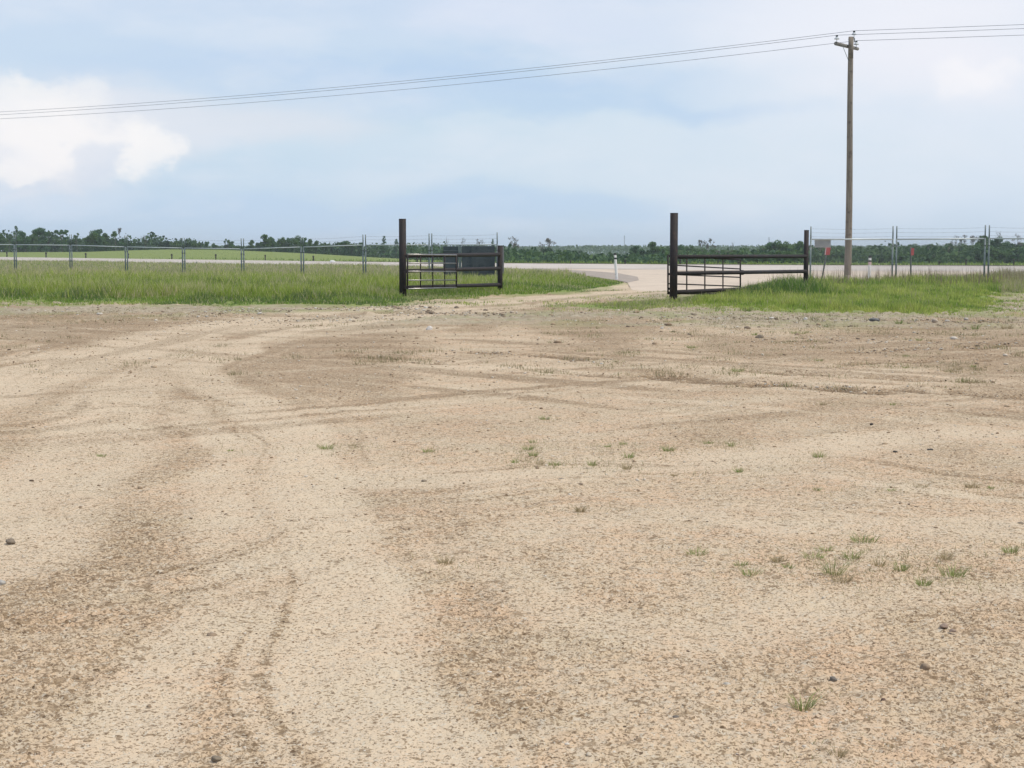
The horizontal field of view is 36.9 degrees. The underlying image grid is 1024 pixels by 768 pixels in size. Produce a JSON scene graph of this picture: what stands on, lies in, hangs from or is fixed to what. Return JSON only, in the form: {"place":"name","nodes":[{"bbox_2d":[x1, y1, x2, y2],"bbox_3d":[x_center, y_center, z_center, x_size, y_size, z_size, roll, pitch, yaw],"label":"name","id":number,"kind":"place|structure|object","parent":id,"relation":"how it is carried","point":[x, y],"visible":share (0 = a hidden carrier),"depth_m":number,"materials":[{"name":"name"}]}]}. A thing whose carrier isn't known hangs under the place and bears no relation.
{"place":"outdoors","nodes":[
{"label":"outdoors","id":0,"kind":"place"},
{"bbox_2d":[0,259,651,306],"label":"meadow grass","id":1,"kind":"structure","parent":0,"point":[212,283],"depth_m":56.50,"materials":[{"name":"plant"}]},
{"bbox_2d":[0,249,1023,767],"bbox_3d":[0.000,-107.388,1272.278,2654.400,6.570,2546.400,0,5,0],"label":"ground","id":2,"kind":"structure","parent":0,"point":[204,591],"depth_m":8.30,"materials":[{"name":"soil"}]},
{"bbox_2d":[0,233,7,251],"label":"broadleaf tree","id":3,"kind":"object","parent":2,"relation":"on","point":[3,240],"visible":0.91,"depth_m":477.47,"materials":[{"name":"green plant"}]},
{"bbox_2d":[6,538,15,543],"bbox_3d":[-2.673,0.836,8.188,0.052,0.030,0.045,-2,5,-18],"label":"rock","id":4,"kind":"object","parent":2,"relation":"on","point":[10,541],"visible":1,"depth_m":8.17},
{"bbox_2d":[10,226,22,247],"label":"spruce tree","id":5,"kind":"object","parent":2,"relation":"on","point":[16,231],"visible":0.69,"depth_m":467.50,"materials":[{"name":"green plant"}]},
{"bbox_2d":[18,230,31,251],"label":"broadleaf tree","id":6,"kind":"object","parent":2,"relation":"on","point":[26,239],"visible":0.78,"depth_m":477.51,"materials":[{"name":"green plant"}]},
{"bbox_2d":[28,234,37,251],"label":"broadleaf tree","id":7,"kind":"object","parent":2,"relation":"on","point":[34,240],"visible":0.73,"depth_m":487.24,"materials":[{"name":"green plant"}]},
{"bbox_2d":[31,227,50,251],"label":"broadleaf tree","id":8,"kind":"object","parent":2,"relation":"on","point":[43,239],"visible":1,"depth_m":471.72,"materials":[{"name":"green plant"}]},
{"bbox_2d":[45,237,59,251],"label":"bushy tree","id":9,"kind":"object","parent":2,"relation":"on","point":[53,248],"visible":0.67,"depth_m":513.63,"materials":[{"name":"green plant"}]},
{"bbox_2d":[53,237,65,251],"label":"bushy tree","id":10,"kind":"object","parent":2,"relation":"on","point":[58,240],"visible":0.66,"depth_m":516.89,"materials":[{"name":"green plant"}]},
{"bbox_2d":[54,230,68,251],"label":"broadleaf tree","id":11,"kind":"object","parent":2,"relation":"on","point":[63,232],"visible":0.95,"depth_m":467.32,"materials":[{"name":"green plant"}]},
{"bbox_2d":[66,239,78,251],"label":"bushy tree","id":12,"kind":"object","parent":2,"relation":"on","point":[73,243],"visible":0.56,"depth_m":500.67,"materials":[{"name":"green plant"}]},
{"bbox_2d":[82,230,98,251],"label":"broadleaf tree","id":13,"kind":"object","parent":2,"relation":"on","point":[91,236],"visible":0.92,"depth_m":467.43,"materials":[{"name":"green plant"}]},
{"bbox_2d":[92,229,104,251],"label":"broadleaf tree","id":14,"kind":"object","parent":2,"relation":"on","point":[97,242],"visible":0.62,"depth_m":471.93,"materials":[{"name":"green plant"}]},
{"bbox_2d":[101,232,110,250],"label":"broadleaf tree","id":15,"kind":"object","parent":2,"relation":"on","point":[104,241],"visible":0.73,"depth_m":477.12,"materials":[{"name":"green plant"}]},
{"bbox_2d":[119,237,128,250],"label":"broadleaf tree","id":16,"kind":"object","parent":2,"relation":"on","point":[122,242],"visible":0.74,"depth_m":477.85,"materials":[{"name":"green plant"}]},
{"bbox_2d":[163,241,173,249],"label":"bushy tree","id":17,"kind":"object","parent":2,"relation":"on","point":[167,244],"visible":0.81,"depth_m":503.88,"materials":[{"name":"green plant"}]},
{"bbox_2d":[169,241,180,248],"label":"bushy tree","id":18,"kind":"object","parent":2,"relation":"on","point":[176,244],"visible":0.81,"depth_m":502.70,"materials":[{"name":"green plant"}]},
{"bbox_2d":[211,755,221,761],"bbox_3d":[-0.903,1.144,4.695,0.027,0.016,0.031,-4,7,-41],"label":"rock","id":19,"kind":"object","parent":2,"relation":"on","point":[215,758],"visible":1,"depth_m":4.69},
{"bbox_2d":[0,232,497,275],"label":"chain link fence","id":20,"kind":"object","parent":2,"relation":"on","point":[71,257],"visible":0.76,"depth_m":88.23,"materials":[{"name":"metal"}]},
{"bbox_2d":[247,241,254,250],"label":"broadleaf tree","id":21,"kind":"object","parent":2,"relation":"on","point":[249,245],"visible":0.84,"depth_m":467.65,"materials":[{"name":"green plant"}]},
{"bbox_2d":[259,234,271,250],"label":"broadleaf tree","id":22,"kind":"object","parent":2,"relation":"on","point":[264,238],"visible":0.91,"depth_m":462.14,"materials":[{"name":"green plant"}]},
{"bbox_2d":[266,237,276,251],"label":"broadleaf tree","id":23,"kind":"object","parent":2,"relation":"on","point":[273,243],"visible":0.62,"depth_m":472.32,"materials":[{"name":"green plant"}]},
{"bbox_2d":[277,237,286,251],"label":"broadleaf tree","id":24,"kind":"object","parent":2,"relation":"on","point":[281,242],"visible":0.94,"depth_m":467.80,"materials":[{"name":"green plant"}]},
{"bbox_2d":[285,238,292,252],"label":"broadleaf tree","id":25,"kind":"object","parent":2,"relation":"on","point":[288,240],"visible":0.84,"depth_m":467.77,"materials":[{"name":"green plant"}]},
{"bbox_2d":[290,235,302,252],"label":"broadleaf tree","id":26,"kind":"object","parent":2,"relation":"on","point":[296,241],"visible":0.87,"depth_m":462.52,"materials":[{"name":"green plant"}]},
{"bbox_2d":[301,237,307,252],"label":"broadleaf tree","id":27,"kind":"object","parent":2,"relation":"on","point":[305,243],"visible":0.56,"depth_m":467.39,"materials":[{"name":"green plant"}]},
{"bbox_2d":[306,239,312,253],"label":"broadleaf tree","id":28,"kind":"object","parent":2,"relation":"on","point":[310,241],"visible":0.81,"depth_m":472.30,"materials":[{"name":"green plant"}]},
{"bbox_2d":[312,240,319,253],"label":"broadleaf tree","id":29,"kind":"object","parent":2,"relation":"on","point":[316,242],"visible":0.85,"depth_m":472.77,"materials":[{"name":"green plant"}]},
{"bbox_2d":[319,243,329,254],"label":"broadleaf tree","id":30,"kind":"object","parent":2,"relation":"on","point":[327,249],"visible":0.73,"depth_m":477.61,"materials":[{"name":"green plant"}]},
{"bbox_2d":[339,241,349,255],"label":"broadleaf tree","id":31,"kind":"object","parent":2,"relation":"on","point":[346,247],"visible":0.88,"depth_m":477.27,"materials":[{"name":"green plant"}]},
{"bbox_2d":[344,241,356,255],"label":"broadleaf tree","id":32,"kind":"object","parent":2,"relation":"on","point":[352,251],"visible":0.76,"depth_m":477.74,"materials":[{"name":"green plant"}]},
{"bbox_2d":[356,242,364,256],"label":"broadleaf tree","id":33,"kind":"object","parent":2,"relation":"on","point":[359,251],"visible":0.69,"depth_m":477.92,"materials":[{"name":"green plant"}]},
{"bbox_2d":[371,248,378,257],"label":"bushy tree","id":34,"kind":"object","parent":2,"relation":"on","point":[374,253],"visible":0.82,"depth_m":497.43,"materials":[{"name":"green plant"}]},
{"bbox_2d":[379,236,390,257],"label":"spruce tree","id":35,"kind":"object","parent":2,"relation":"on","point":[384,249],"visible":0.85,"depth_m":477.56,"materials":[{"name":"green plant"}]},
{"bbox_2d":[392,239,398,258],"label":"spruce tree","id":36,"kind":"object","parent":2,"relation":"on","point":[394,250],"visible":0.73,"depth_m":477.77,"materials":[{"name":"green plant"}]},
{"bbox_2d":[434,552,459,564],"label":"grass tuft","id":37,"kind":"object","parent":2,"relation":"on","point":[444,562],"visible":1,"depth_m":7.61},
{"bbox_2d":[399,219,502,295],"bbox_3d":[-2.009,-4.113,53.338,0.237,3.085,7.872,2,5,24],"label":"pipe fence","id":38,"kind":"object","parent":2,"relation":"on","point":[402,254],"visible":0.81,"depth_m":52.64,"materials":[{"name":"metal"}]},
{"bbox_2d":[405,254,456,289],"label":"farm gate","id":39,"kind":"structure","parent":38,"relation":"attached to","point":[432,271],"depth_m":51.04,"materials":[{"name":"metal"}]},
{"bbox_2d":[443,245,494,276],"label":"sign board","id":40,"kind":"object","parent":2,"relation":"on","point":[467,262],"visible":0.56,"depth_m":80.53,"materials":[{"name":"metal"}]},
{"bbox_2d":[0,229,1023,263],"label":"undergrowth","id":41,"kind":"object","parent":2,"relation":"on","point":[528,255],"visible":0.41,"depth_m":328.41,"materials":[{"name":"green plant"}]},
{"bbox_2d":[0,303,1023,393],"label":"stony belt","id":42,"kind":"object","parent":2,"relation":"on","point":[421,312],"visible":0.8,"depth_m":34.91,"materials":[{"name":"gravel"}]},
{"bbox_2d":[0,257,1023,271],"bbox_3d":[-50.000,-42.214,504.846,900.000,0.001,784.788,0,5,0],"label":"highway","id":43,"kind":"structure","parent":2,"relation":"on","point":[664,266],"depth_m":161.77,"materials":[{"name":"asphalt"}]},
{"bbox_2d":[1,296,1023,390],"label":"sparse weeds","id":44,"kind":"object","parent":2,"relation":"on","point":[671,372],"visible":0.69,"depth_m":24.93,"materials":[{"name":"green plant"}]},
{"bbox_2d":[508,236,518,248],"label":"bare tree","id":45,"kind":"object","parent":2,"relation":"on","point":[514,242],"visible":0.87,"depth_m":457.23,"materials":[{"name":"grey plant"}]},
{"bbox_2d":[121,257,1023,264],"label":"roadside grass","id":46,"kind":"structure","parent":2,"relation":"on","point":[765,263],"depth_m":184.26,"materials":[{"name":"plant"}]},
{"bbox_2d":[521,269,638,281],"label":"gravel shoulder","id":47,"kind":"object","parent":2,"relation":"on","point":[621,277],"visible":0.43,"depth_m":95.44},
{"bbox_2d":[614,253,617,278],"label":"marker post","id":48,"kind":"object","parent":47,"relation":"on","point":[615,265],"visible":0.91,"depth_m":82.72,"materials":[{"name":"white plastic"}]},
{"bbox_2d":[572,506,587,511],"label":"grass tuft","id":49,"kind":"object","parent":2,"relation":"on","point":[578,509],"visible":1,"depth_m":9.14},
{"bbox_2d":[208,244,973,255],"bbox_3d":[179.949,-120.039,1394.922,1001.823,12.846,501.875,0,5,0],"label":"distant woods","id":50,"kind":"object","parent":2,"relation":"on","point":[606,250],"visible":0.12,"depth_m":1210.01,"materials":[{"name":"green plant"}]},
{"bbox_2d":[617,463,632,469],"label":"grass tuft","id":51,"kind":"object","parent":2,"relation":"on","point":[626,467],"visible":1,"depth_m":10.92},
{"bbox_2d":[629,245,644,253],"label":"broadleaf tree","id":52,"kind":"object","parent":2,"relation":"on","point":[633,248],"visible":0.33,"depth_m":418.06,"materials":[{"name":"green plant"}]},
{"bbox_2d":[633,250,651,255],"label":"bushy tree","id":53,"kind":"object","parent":2,"relation":"on","point":[642,252],"visible":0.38,"depth_m":397.63,"materials":[{"name":"green plant"}]},
{"bbox_2d":[647,241,661,254],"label":"broadleaf tree","id":54,"kind":"object","parent":2,"relation":"on","point":[653,248],"visible":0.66,"depth_m":407.45,"materials":[{"name":"green plant"}]},
{"bbox_2d":[660,246,669,253],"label":"bushy tree","id":55,"kind":"object","parent":2,"relation":"on","point":[667,248],"visible":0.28,"depth_m":417.37,"materials":[{"name":"green plant"}]},
{"bbox_2d":[660,445,674,451],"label":"grass tuft","id":56,"kind":"object","parent":2,"relation":"on","point":[667,449],"visible":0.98,"depth_m":11.91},
{"bbox_2d":[685,245,696,251],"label":"broadleaf tree","id":57,"kind":"object","parent":2,"relation":"on","point":[692,248],"visible":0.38,"depth_m":438.04,"materials":[{"name":"green plant"}]},
{"bbox_2d":[678,546,709,555],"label":"grass tuft","id":58,"kind":"object","parent":2,"relation":"on","point":[693,552],"visible":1,"depth_m":7.82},
{"bbox_2d":[669,213,808,299],"bbox_3d":[7.559,-3.884,50.104,0.263,3.186,9.463,4,6,36],"label":"pipe fence","id":59,"kind":"object","parent":2,"relation":"on","point":[674,273],"visible":0.86,"depth_m":48.02,"materials":[{"name":"metal"}]},
{"bbox_2d":[667,255,740,294],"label":"farm gate","id":60,"kind":"structure","parent":59,"relation":"attached to","point":[705,276],"depth_m":49.08,"materials":[{"name":"metal"}]},
{"bbox_2d":[732,564,765,575],"bbox_3d":[1.137,0.890,7.340,0.181,0.056,0.164,4,7,42],"label":"grass tuft","id":61,"kind":"object","parent":2,"relation":"on","point":[748,573],"visible":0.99,"depth_m":7.34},
{"bbox_2d":[764,242,778,252],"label":"broadleaf tree","id":62,"kind":"object","parent":2,"relation":"on","point":[769,245],"visible":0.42,"depth_m":397.28,"materials":[{"name":"green plant"}]},
{"bbox_2d":[562,269,992,290],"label":"driveway approach","id":63,"kind":"structure","parent":2,"relation":"on","point":[651,280],"depth_m":88.56,"materials":[{"name":"gravel"}]},
{"bbox_2d":[678,270,737,270],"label":"road edge line","id":64,"kind":"object","parent":63,"relation":"on","point":[707,270],"visible":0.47,"depth_m":119.29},
{"bbox_2d":[768,553,791,562],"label":"grass tuft","id":65,"kind":"object","parent":2,"relation":"on","point":[773,559],"visible":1,"depth_m":7.66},
{"bbox_2d":[774,250,791,263],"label":"bushy tree","id":66,"kind":"object","parent":2,"relation":"on","point":[784,253],"visible":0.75,"depth_m":320.05,"materials":[{"name":"green plant"}]},
{"bbox_2d":[543,266,1023,316],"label":"verge grass","id":67,"kind":"structure","parent":2,"relation":"on","point":[900,295],"depth_m":45.86,"materials":[{"name":"plant"}]},
{"bbox_2d":[821,247,830,278],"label":"marker stake","id":68,"kind":"object","parent":67,"relation":"on","point":[827,250],"visible":0.73,"depth_m":79.63,"materials":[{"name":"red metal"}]},
{"bbox_2d":[910,247,913,274],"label":"marker stake","id":69,"kind":"object","parent":67,"relation":"on","point":[912,252],"visible":0.85,"depth_m":77.71,"materials":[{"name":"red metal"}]},
{"bbox_2d":[772,239,794,251],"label":"broadleaf tree","id":70,"kind":"object","parent":2,"relation":"on","point":[784,246],"visible":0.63,"depth_m":397.11,"materials":[{"name":"green plant"}]},
{"bbox_2d":[788,253,802,263],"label":"bushy tree","id":71,"kind":"object","parent":2,"relation":"on","point":[794,259],"visible":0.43,"depth_m":322.42,"materials":[{"name":"green plant"}]},
{"bbox_2d":[795,241,803,253],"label":"broadleaf tree","id":72,"kind":"object","parent":2,"relation":"on","point":[800,244],"visible":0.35,"depth_m":398.37,"materials":[{"name":"green plant"}]},
{"bbox_2d":[783,689,826,710],"bbox_3d":[0.988,1.069,5.201,0.193,0.068,0.177,-4,6,-37],"label":"grass tuft","id":73,"kind":"object","parent":2,"relation":"on","point":[805,706],"visible":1,"depth_m":5.19,"materials":[{"name":"plant"}]},
{"bbox_2d":[798,550,823,558],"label":"grass tuft","id":74,"kind":"object","parent":2,"relation":"on","point":[818,556],"visible":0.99,"depth_m":7.74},
{"bbox_2d":[812,451,829,457],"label":"grass tuft","id":75,"kind":"object","parent":2,"relation":"on","point":[820,454],"visible":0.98,"depth_m":11.54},
{"bbox_2d":[809,544,835,551],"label":"grass tuft","id":76,"kind":"object","parent":2,"relation":"on","point":[823,548],"visible":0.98,"depth_m":7.89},
{"bbox_2d":[802,557,857,575],"bbox_3d":[1.550,0.865,7.326,0.281,0.107,0.247,5,7,42],"label":"grass tuft","id":77,"kind":"object","parent":2,"relation":"on","point":[826,572],"visible":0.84,"depth_m":7.32,"materials":[{"name":"plant"}]},
{"bbox_2d":[819,743,852,757],"bbox_3d":[1.000,1.128,4.718,0.096,0.034,0.115,-3,6,-33],"label":"grass tuft","id":78,"kind":"object","parent":2,"relation":"on","point":[842,752],"visible":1,"depth_m":4.72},
{"bbox_2d":[825,568,866,582],"bbox_3d":[1.540,0.897,7.187,0.205,0.067,0.157,-2,5,-19],"label":"grass tuft","id":79,"kind":"object","parent":2,"relation":"on","point":[842,577],"visible":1,"depth_m":7.19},
{"bbox_2d":[834,31,858,278],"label":"utility pole","id":80,"kind":"object","parent":2,"relation":"on","point":[849,178],"visible":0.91,"depth_m":72.24,"materials":[{"name":"brown wood"}]},
{"bbox_2d":[4,35,1016,118],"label":"power line","id":81,"kind":"object","parent":80,"relation":"attached to","point":[545,75],"visible":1,"depth_m":80.60,"materials":[{"name":"metal"}]},
{"bbox_2d":[1,28,1023,114],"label":"power line","id":82,"kind":"object","parent":80,"relation":"attached to","point":[541,69],"visible":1,"depth_m":78.24,"materials":[{"name":"metal"}]},
{"bbox_2d":[5,24,1023,111],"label":"power line","id":83,"kind":"object","parent":80,"relation":"attached to","point":[544,66],"visible":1,"depth_m":79.74,"materials":[{"name":"metal"}]},
{"bbox_2d":[836,548,869,559],"bbox_3d":[1.707,0.855,7.728,0.167,0.057,0.149,3,6,30],"label":"grass tuft","id":84,"kind":"object","parent":2,"relation":"on","point":[845,556],"visible":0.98,"depth_m":7.73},
{"bbox_2d":[850,531,881,542],"bbox_3d":[1.878,0.816,8.197,0.199,0.055,0.202,-4,6,-40],"label":"grass tuft","id":85,"kind":"object","parent":2,"relation":"on","point":[865,538],"visible":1,"depth_m":8.19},
{"bbox_2d":[868,559,886,566],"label":"grass tuft","id":86,"kind":"object","parent":2,"relation":"on","point":[876,563],"visible":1,"depth_m":7.57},
{"bbox_2d":[768,264,1023,285],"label":"seed stems","id":87,"kind":"object","parent":2,"relation":"on","point":[909,278],"visible":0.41,"depth_m":62.64,"materials":[{"name":"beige plant"}]},
{"bbox_2d":[891,560,909,571],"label":"grass tuft","id":88,"kind":"object","parent":2,"relation":"on","point":[903,566],"visible":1,"depth_m":7.46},
{"bbox_2d":[809,225,1023,280],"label":"chain link fence","id":89,"kind":"object","parent":2,"relation":"on","point":[963,259],"visible":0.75,"depth_m":68.11,"materials":[{"name":"metal"}]},
{"bbox_2d":[815,240,830,246],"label":"sign plate","id":90,"kind":"object","parent":89,"relation":"attached to","point":[825,243],"visible":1,"depth_m":68.14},
{"bbox_2d":[913,576,935,586],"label":"grass tuft","id":91,"kind":"object","parent":2,"relation":"on","point":[919,583],"visible":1,"depth_m":7.13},
{"bbox_2d":[920,663,930,669],"bbox_3d":[1.540,1.052,5.722,0.038,0.024,0.029,0,5,4],"label":"rock","id":92,"kind":"object","parent":2,"relation":"on","point":[924,666],"visible":1,"depth_m":5.71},
{"bbox_2d":[933,550,957,560],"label":"grass tuft","id":93,"kind":"object","parent":2,"relation":"on","point":[944,556],"visible":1,"depth_m":7.73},
{"bbox_2d":[928,562,974,578],"bbox_3d":[2.114,0.884,7.331,0.217,0.069,0.249,-5,7,-44],"label":"grass tuft","id":94,"kind":"object","parent":2,"relation":"on","point":[951,574],"visible":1,"depth_m":7.33,"materials":[{"name":"plant"}]},
{"bbox_2d":[950,235,966,249],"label":"bare tree","id":95,"kind":"object","parent":2,"relation":"on","point":[960,240],"visible":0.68,"depth_m":428.20,"materials":[{"name":"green plant"}]},
{"bbox_2d":[961,244,973,255],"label":"bushy tree","id":96,"kind":"object","parent":2,"relation":"on","point":[969,246],"visible":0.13,"depth_m":394.46,"materials":[{"name":"green plant"}]},
{"bbox_2d":[963,480,981,487],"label":"grass tuft","id":97,"kind":"object","parent":2,"relation":"on","point":[968,486],"visible":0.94,"depth_m":10.08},
{"bbox_2d":[966,248,991,262],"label":"bushy tree","id":98,"kind":"object","parent":2,"relation":"on","point":[976,255],"visible":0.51,"depth_m":313.85,"materials":[{"name":"green plant"}]},
{"bbox_2d":[974,236,991,250],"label":"broadleaf tree","id":99,"kind":"object","parent":2,"relation":"on","point":[980,244],"visible":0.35,"depth_m":377.71,"materials":[{"name":"green plant"}]},
{"bbox_2d":[977,248,998,263],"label":"bushy tree","id":100,"kind":"object","parent":2,"relation":"on","point":[994,259],"visible":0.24,"depth_m":317.83,"materials":[{"name":"green plant"}]},
{"bbox_2d":[990,237,1009,261],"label":"broadleaf tree","id":101,"kind":"object","parent":2,"relation":"on","point":[1007,245],"visible":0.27,"depth_m":383.01,"materials":[{"name":"green plant"}]},
{"bbox_2d":[996,250,1011,262],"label":"bushy tree","id":102,"kind":"object","parent":2,"relation":"on","point":[1004,254],"visible":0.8,"depth_m":318.73,"materials":[{"name":"green plant"}]},
{"bbox_2d":[996,544,1020,553],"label":"grass tuft","id":103,"kind":"object","parent":2,"relation":"on","point":[1011,550],"visible":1,"depth_m":7.90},
{"bbox_2d":[998,322,1023,328],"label":"grass tuft","id":104,"kind":"object","parent":2,"relation":"on","point":[1010,326],"visible":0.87,"depth_m":30.42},
{"bbox_2d":[1004,250,1021,263],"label":"bushy tree","id":105,"kind":"object","parent":2,"relation":"on","point":[1010,259],"visible":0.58,"depth_m":314.11,"materials":[{"name":"green plant"}]},
{"bbox_2d":[1011,234,1022,246],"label":"bare tree","id":106,"kind":"object","parent":2,"relation":"on","point":[1019,243],"visible":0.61,"depth_m":418.85,"materials":[{"name":"green plant"}]},
{"bbox_2d":[0,0,1023,252],"label":"sky","id":107,"kind":"structure","parent":0,"point":[750,149],"materials":[{"name":"blue"}]},
{"bbox_2d":[76,310,1023,767],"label":"stray grass","id":108,"kind":"structure","parent":0,"point":[738,544],"depth_m":8.29,"materials":[{"name":"plant"}]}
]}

